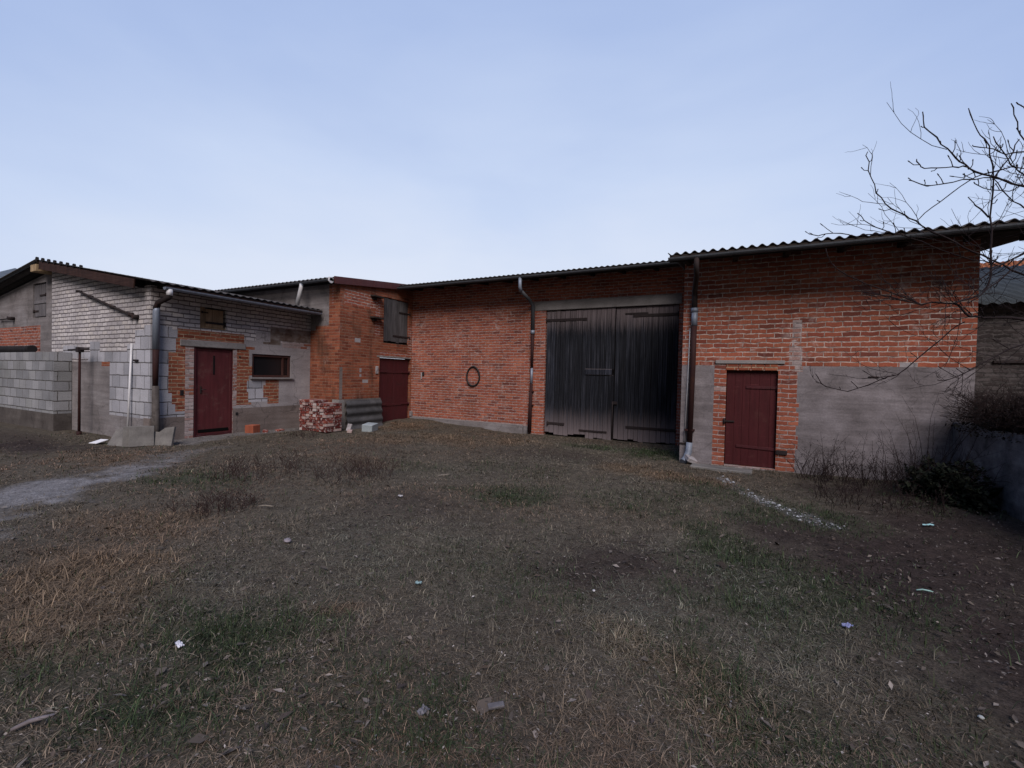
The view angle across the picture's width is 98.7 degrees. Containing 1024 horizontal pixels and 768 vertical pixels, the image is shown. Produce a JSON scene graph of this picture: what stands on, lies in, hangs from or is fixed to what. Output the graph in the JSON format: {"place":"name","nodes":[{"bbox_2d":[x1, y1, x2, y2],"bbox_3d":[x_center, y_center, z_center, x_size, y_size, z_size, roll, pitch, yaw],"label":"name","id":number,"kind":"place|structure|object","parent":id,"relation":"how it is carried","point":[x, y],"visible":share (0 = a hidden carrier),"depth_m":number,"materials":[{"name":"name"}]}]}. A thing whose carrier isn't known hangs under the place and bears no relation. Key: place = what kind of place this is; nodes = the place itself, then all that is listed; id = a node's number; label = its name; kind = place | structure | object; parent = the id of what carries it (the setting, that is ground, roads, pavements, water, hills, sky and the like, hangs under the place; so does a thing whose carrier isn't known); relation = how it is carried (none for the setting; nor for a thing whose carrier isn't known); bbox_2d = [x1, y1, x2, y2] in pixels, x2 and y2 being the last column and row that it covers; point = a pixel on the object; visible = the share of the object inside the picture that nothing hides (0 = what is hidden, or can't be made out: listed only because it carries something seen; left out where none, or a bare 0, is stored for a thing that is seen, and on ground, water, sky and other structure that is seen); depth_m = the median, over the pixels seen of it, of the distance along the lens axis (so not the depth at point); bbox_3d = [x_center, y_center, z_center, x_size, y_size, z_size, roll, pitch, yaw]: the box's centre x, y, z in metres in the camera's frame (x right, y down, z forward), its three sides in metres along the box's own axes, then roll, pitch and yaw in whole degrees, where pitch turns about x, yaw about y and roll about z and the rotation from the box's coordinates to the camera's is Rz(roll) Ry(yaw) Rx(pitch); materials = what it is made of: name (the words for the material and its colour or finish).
{"place":"outdoors","nodes":[
{"label":"outdoors","id":0,"kind":"place"},
{"bbox_2d":[313,400,322,402],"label":"brick","id":1,"kind":"object","parent":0,"point":[317,401],"visible":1,"depth_m":11.67,"materials":[{"name":"brick"}]},
{"bbox_2d":[0,418,1023,767],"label":"ground","id":2,"kind":"structure","parent":0,"point":[984,674],"depth_m":3.28,"materials":[{"name":"green plant"}]},
{"bbox_2d":[0,268,15,277],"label":"house","id":3,"kind":"structure","parent":2,"relation":"on","point":[4,273],"depth_m":22.55,"materials":[{"name":"stone"}]},
{"bbox_2d":[10,713,54,731],"bbox_3d":[-2.109,1.486,1.938,0.143,0.029,0.034,-7,-4,-25],"label":"stick","id":4,"kind":"object","parent":2,"relation":"on","point":[27,722],"visible":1,"depth_m":1.93,"materials":[{"name":"grey wood"}]},
{"bbox_2d":[0,352,71,430],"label":"fence wall","id":5,"kind":"structure","parent":2,"relation":"on","point":[35,389],"depth_m":11.21,"materials":[{"name":"grey concrete"}]},
{"bbox_2d":[0,345,37,351],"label":"tar paper roll","id":6,"kind":"object","parent":5,"relation":"on","point":[31,348],"visible":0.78,"depth_m":11.82,"materials":[{"name":"black"}]},
{"bbox_2d":[67,347,89,434],"bbox_3d":[-10.178,0.261,10.320,1.051,2.250,0.120,2,1,27],"label":"clothes post","id":7,"kind":"object","parent":2,"relation":"on","point":[79,350],"visible":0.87,"depth_m":10.27,"materials":[{"name":"metal"}]},
{"bbox_2d":[90,439,107,443],"bbox_3d":[-8.590,1.193,9.142,0.242,0.076,0.216,2,1,18],"label":"plastic sheet","id":8,"kind":"object","parent":2,"relation":"on","point":[98,441],"visible":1,"depth_m":9.12,"materials":[{"name":"white plastic"}]},
{"bbox_2d":[107,429,122,446],"bbox_3d":[-7.998,1.109,8.999,0.460,0.360,0.050,2,-29,15],"label":"paving slab","id":9,"kind":"object","parent":2,"relation":"on","point":[116,439],"depth_m":8.98,"materials":[{"name":"concrete"}]},
{"bbox_2d":[122,426,136,446],"bbox_3d":[-7.675,1.067,8.970,0.400,0.420,0.050,1,-9,-35],"label":"paving slab","id":10,"kind":"object","parent":2,"relation":"on","point":[125,436],"depth_m":8.87,"materials":[{"name":"concrete"}]},
{"bbox_2d":[127,343,132,425],"bbox_3d":[-8.397,0.183,9.659,0.042,2.151,0.110,2,1,27],"label":"white pole","id":11,"kind":"object","parent":2,"relation":"on","point":[129,385],"visible":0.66,"depth_m":9.65,"materials":[{"name":"plastic"}]},
{"bbox_2d":[128,426,153,446],"bbox_3d":[-7.559,1.070,8.979,0.400,0.410,0.050,1,-11,-39],"label":"paving slab","id":12,"kind":"object","parent":2,"relation":"on","point":[140,436],"depth_m":8.96,"materials":[{"name":"concrete"}]},
{"bbox_2d":[0,257,322,439],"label":"shed","id":13,"kind":"structure","parent":2,"relation":"on","point":[209,363],"depth_m":10.65,"materials":[{"name":"white brick"}]},
{"bbox_2d":[195,348,230,434],"bbox_3d":[-7.162,0.179,10.572,0.121,2.025,0.810,2,1,27],"label":"door","id":14,"kind":"structure","parent":13,"relation":"in","point":[213,366],"depth_m":10.57,"materials":[{"name":"red paint"}]},
{"bbox_2d":[250,354,293,378],"bbox_3d":[-6.478,-0.457,11.864,0.180,0.653,1.220,2,1,27],"label":"window","id":15,"kind":"structure","parent":13,"relation":"in","point":[263,365],"depth_m":11.86,"materials":[{"name":"brown paint"}]},
{"bbox_2d":[154,427,175,445],"bbox_3d":[-7.245,1.094,9.157,0.420,0.420,0.056,1,-15,-1],"label":"paving slab","id":16,"kind":"object","parent":2,"relation":"on","point":[165,436],"depth_m":9.13,"materials":[{"name":"concrete"}]},
{"bbox_2d":[174,640,183,647],"bbox_3d":[-1.903,1.487,2.516,0.062,0.014,0.030,11,-1,33],"label":"paper scrap","id":17,"kind":"object","parent":2,"relation":"on","point":[179,644],"visible":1,"depth_m":2.51,"materials":[{"name":"white paper"}]},
{"bbox_2d":[163,480,264,517],"bbox_3d":[-3.378,1.316,5.065,0.918,0.297,0.882,2,1,10],"label":"weed tuft","id":18,"kind":"object","parent":2,"relation":"on","point":[229,501],"visible":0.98,"depth_m":5.03,"materials":[{"name":"brown plant"}]},
{"bbox_2d":[197,440,306,481],"bbox_3d":[-3.829,1.170,6.590,1.388,0.452,1.355,1,1,-19],"label":"dry plant","id":19,"kind":"object","parent":2,"relation":"on","point":[241,463],"visible":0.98,"depth_m":6.55,"materials":[{"name":"brown plant"}]},
{"bbox_2d":[245,424,259,432],"bbox_3d":[-6.577,1.145,11.151,0.240,0.220,0.242,1,1,10],"label":"hollow brick","id":20,"kind":"object","parent":2,"relation":"on","point":[252,428],"visible":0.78,"depth_m":11.04,"materials":[{"name":"orange brick"}]},
{"bbox_2d":[288,427,320,437],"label":"dry plant","id":21,"kind":"object","parent":2,"relation":"on","point":[304,432],"visible":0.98,"depth_m":10.76,"materials":[{"name":"brown plant"}]},
{"bbox_2d":[204,276,413,428],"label":"outbuilding","id":22,"kind":"structure","parent":2,"relation":"on","point":[360,328],"depth_m":13.16,"materials":[{"name":"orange brick"}]},
{"bbox_2d":[379,358,393,422],"bbox_3d":[-4.071,0.217,14.103,0.096,2.090,0.780,2,1,27],"label":"door","id":23,"kind":"structure","parent":22,"relation":"in","point":[386,366],"depth_m":14.18,"materials":[{"name":"red wood"}]},
{"bbox_2d":[393,359,409,419],"bbox_3d":[-3.724,0.213,14.790,0.096,2.090,0.740,2,1,27],"label":"door","id":24,"kind":"structure","parent":22,"relation":"in","point":[400,375],"depth_m":14.77,"materials":[{"name":"red wood"}]},
{"bbox_2d":[323,429,333,432],"bbox_3d":[-4.834,1.232,11.607,0.122,0.068,0.250,2,2,26],"label":"brick","id":25,"kind":"object","parent":2,"relation":"on","point":[329,430],"visible":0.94,"depth_m":11.54,"materials":[{"name":"red brick"}]},
{"bbox_2d":[323,426,333,429],"bbox_3d":[-4.843,1.158,11.598,0.122,0.068,0.250,4,2,25],"label":"brick","id":26,"kind":"object","parent":25,"relation":"on","point":[328,428],"visible":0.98,"depth_m":11.53,"materials":[{"name":"red brick"}]},
{"bbox_2d":[323,423,333,426],"bbox_3d":[-4.837,1.083,11.594,0.122,0.068,0.250,1,0,30],"label":"brick","id":27,"kind":"object","parent":26,"relation":"on","point":[328,425],"visible":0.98,"depth_m":11.52,"materials":[{"name":"beige brick"}]},
{"bbox_2d":[322,421,332,423],"bbox_3d":[-4.844,1.004,11.578,0.122,0.068,0.250,3,2,29],"label":"brick","id":28,"kind":"object","parent":27,"relation":"on","point":[326,422],"visible":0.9,"depth_m":11.49,"materials":[{"name":"brick"}]},
{"bbox_2d":[323,418,333,420],"bbox_3d":[-4.828,0.931,11.607,0.122,0.068,0.250,2,2,29],"label":"brick","id":29,"kind":"object","parent":28,"relation":"on","point":[328,419],"visible":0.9,"depth_m":11.53,"materials":[{"name":"brick"}]},
{"bbox_2d":[322,415,332,417],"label":"brick","id":30,"kind":"object","parent":29,"relation":"on","point":[327,416],"visible":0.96,"depth_m":11.50,"materials":[{"name":"beige brick"}]},
{"bbox_2d":[324,412,333,414],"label":"brick","id":31,"kind":"object","parent":30,"relation":"on","point":[328,413],"visible":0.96,"depth_m":11.53,"materials":[{"name":"red brick"}]},
{"bbox_2d":[346,424,352,430],"bbox_3d":[-4.445,1.190,12.022,0.122,0.200,0.061,7,-19,9],"label":"brick","id":32,"kind":"object","parent":2,"relation":"on","point":[349,426],"visible":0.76,"depth_m":12.00,"materials":[{"name":"beige brick"}]},
{"bbox_2d":[300,438,405,485],"bbox_3d":[-2.324,1.126,6.597,1.278,0.574,1.408,2,1,27],"label":"dry plant","id":33,"kind":"object","parent":2,"relation":"on","point":[361,467],"visible":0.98,"depth_m":6.61,"materials":[{"name":"brown plant"}]},
{"bbox_2d":[344,398,379,427],"bbox_3d":[-4.383,0.846,13.048,0.134,0.833,1.430,2,1,27],"label":"corrugated sheet","id":34,"kind":"object","parent":2,"relation":"on","point":[353,399],"visible":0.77,"depth_m":12.46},
{"bbox_2d":[346,399,382,429],"bbox_3d":[-4.319,0.879,12.954,0.134,0.833,1.380,2,1,27],"label":"corrugated sheet","id":35,"kind":"object","parent":2,"relation":"on","point":[360,413],"visible":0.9,"depth_m":12.89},
{"bbox_2d":[362,422,377,431],"bbox_3d":[-3.957,1.207,12.258,0.300,0.200,0.400,4,5,7],"label":"cement block","id":36,"kind":"object","parent":2,"relation":"on","point":[369,427],"depth_m":12.07,"materials":[{"name":"grey concrete"}]},
{"bbox_2d":[417,703,429,715],"bbox_3d":[-0.417,1.532,2.067,0.039,0.021,0.050,-1,5,31],"label":"paper scrap","id":37,"kind":"object","parent":2,"relation":"on","point":[423,709],"visible":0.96,"depth_m":2.06,"materials":[{"name":"grey paper"}]},
{"bbox_2d":[487,701,504,709],"bbox_3d":[-0.077,1.549,2.120,0.080,0.017,0.031,0,6,-14],"label":"plank scrap","id":38,"kind":"object","parent":2,"relation":"on","point":[493,705],"visible":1,"depth_m":2.11,"materials":[{"name":"grey wood"}]},
{"bbox_2d":[0,421,1022,767],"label":"green grass","id":39,"kind":"structure","parent":2,"relation":"on","point":[434,709],"depth_m":2.54,"materials":[{"name":"green plant"}]},
{"bbox_2d":[0,424,1023,767],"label":"leaf litter","id":40,"kind":"object","parent":2,"relation":"on","point":[482,704],"visible":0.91,"depth_m":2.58,"materials":[{"name":"brown plant"}]},
{"bbox_2d":[397,260,684,445],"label":"barn","id":41,"kind":"structure","parent":2,"relation":"on","point":[592,353],"depth_m":12.73,"materials":[{"name":"red brick"}]},
{"bbox_2d":[466,366,479,386],"bbox_3d":[-1.237,-0.245,13.979,0.522,0.662,0.076,2,1,27],"label":"rubber hoop","id":42,"kind":"object","parent":41,"relation":"hanging from","point":[467,376],"visible":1,"depth_m":13.96,"materials":[{"name":"black rubber"}]},
{"bbox_2d":[690,463,752,474],"bbox_3d":[3.756,1.531,7.922,1.000,0.060,0.320,2,1,30],"label":"doorstep","id":43,"kind":"object","parent":2,"relation":"on","point":[722,468],"visible":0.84,"depth_m":7.85,"materials":[{"name":"concrete"}]},
{"bbox_2d":[717,477,839,528],"bbox_3d":[3.429,1.568,6.094,0.407,0.049,2.554,1,1,-3],"label":"white grit","id":44,"kind":"object","parent":2,"relation":"on","point":[772,502],"visible":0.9,"depth_m":5.81,"materials":[{"name":"white gravel"}]},
{"bbox_2d":[775,441,862,484],"bbox_3d":[5.109,1.239,7.318,1.133,0.740,1.053,2,1,42],"label":"dry plant","id":45,"kind":"object","parent":2,"relation":"on","point":[824,467],"visible":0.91,"depth_m":7.23,"materials":[{"name":"brown plant"}]},
{"bbox_2d":[813,432,862,479],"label":"dry plant","id":46,"kind":"object","parent":2,"relation":"on","point":[831,457],"visible":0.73,"depth_m":7.26,"materials":[{"name":"brown plant"}]},
{"bbox_2d":[668,218,1023,479],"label":"barn","id":47,"kind":"structure","parent":2,"relation":"on","point":[765,327],"depth_m":7.61,"materials":[{"name":"red brick"}]},
{"bbox_2d":[723,371,777,467],"bbox_3d":[4.434,0.647,8.184,0.908,1.770,0.138,2,1,27],"label":"door","id":48,"kind":"structure","parent":47,"relation":"in","point":[759,389],"depth_m":8.21,"materials":[{"name":"red wood"}]},
{"bbox_2d":[842,622,852,627],"bbox_3d":[2.207,1.584,2.893,0.058,0.018,0.040,-3,8,-18],"label":"plastic scrap","id":49,"kind":"object","parent":2,"relation":"on","point":[847,625],"visible":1,"depth_m":2.89,"materials":[{"name":"plastic"}]},
{"bbox_2d":[800,465,955,516],"bbox_3d":[4.844,1.368,5.840,1.592,0.467,1.503,1,1,-19],"label":"weed tuft","id":50,"kind":"object","parent":2,"relation":"on","point":[889,495],"visible":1,"depth_m":5.82,"materials":[{"name":"brown plant"}]},
{"bbox_2d":[838,431,919,491],"bbox_3d":[5.714,1.178,6.812,1.167,0.841,1.059,1,1,-32],"label":"dry plant","id":51,"kind":"object","parent":2,"relation":"on","point":[885,472],"visible":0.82,"depth_m":6.89,"materials":[{"name":"brown plant"}]},
{"bbox_2d":[805,82,1023,404],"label":"tree","id":52,"kind":"object","parent":2,"relation":"on","point":[990,251],"visible":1,"depth_m":4.46,"materials":[{"name":"brown plant"}]},
{"bbox_2d":[876,384,1000,479],"bbox_3d":[6.524,0.810,6.474,1.932,1.624,2.144,2,1,27],"label":"dry plant","id":53,"kind":"object","parent":2,"relation":"on","point":[911,455],"visible":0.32,"depth_m":6.42,"materials":[{"name":"brown plant"}]},
{"bbox_2d":[889,446,1006,514],"bbox_3d":[5.958,1.255,6.074,1.072,0.867,1.600,2,1,27],"label":"ivy bush","id":54,"kind":"object","parent":2,"relation":"on","point":[965,489],"visible":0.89,"depth_m":5.77,"materials":[{"name":"green plant"}]},
{"bbox_2d":[952,422,1023,521],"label":"boundary wall","id":55,"kind":"structure","parent":2,"relation":"on","point":[1009,498],"depth_m":5.65,"materials":[{"name":"concrete"}]},
{"bbox_2d":[925,370,1023,442],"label":"bramble","id":56,"kind":"object","parent":55,"relation":"on","point":[994,416],"visible":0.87,"depth_m":5.97,"materials":[{"name":"brown plant"}]},
{"bbox_2d":[998,386,1023,442],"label":"bramble","id":57,"kind":"object","parent":55,"relation":"on","point":[1017,413],"visible":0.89,"depth_m":5.27,"materials":[{"name":"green plant"}]},
{"bbox_2d":[973,264,1023,427],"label":"neighbour shed","id":58,"kind":"structure","parent":2,"relation":"on","point":[989,374],"depth_m":9.09,"materials":[{"name":"brick"}]},
{"bbox_2d":[980,260,1023,267],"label":"house","id":59,"kind":"structure","parent":2,"relation":"on","point":[1010,264],"depth_m":31.37,"materials":[{"name":"orange ceramic"}]},
{"label":"brick","id":60,"kind":"object","parent":2,"relation":"on","visible":0},
{"bbox_2d":[684,454,697,462],"bbox_3d":[3.408,1.435,8.392,0.183,0.075,0.200,21,15,-2],"label":"brick","id":61,"kind":"object","parent":60,"relation":"on","point":[689,458],"visible":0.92,"depth_m":8.31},
{"bbox_2d":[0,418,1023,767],"bbox_3d":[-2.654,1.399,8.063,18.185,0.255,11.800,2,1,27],"label":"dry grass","id":62,"kind":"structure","parent":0,"point":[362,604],"depth_m":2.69,"materials":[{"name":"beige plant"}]},
{"bbox_2d":[0,0,1023,358],"label":"sky","id":63,"kind":"structure","parent":0,"point":[206,144],"materials":[{"name":"blue"}]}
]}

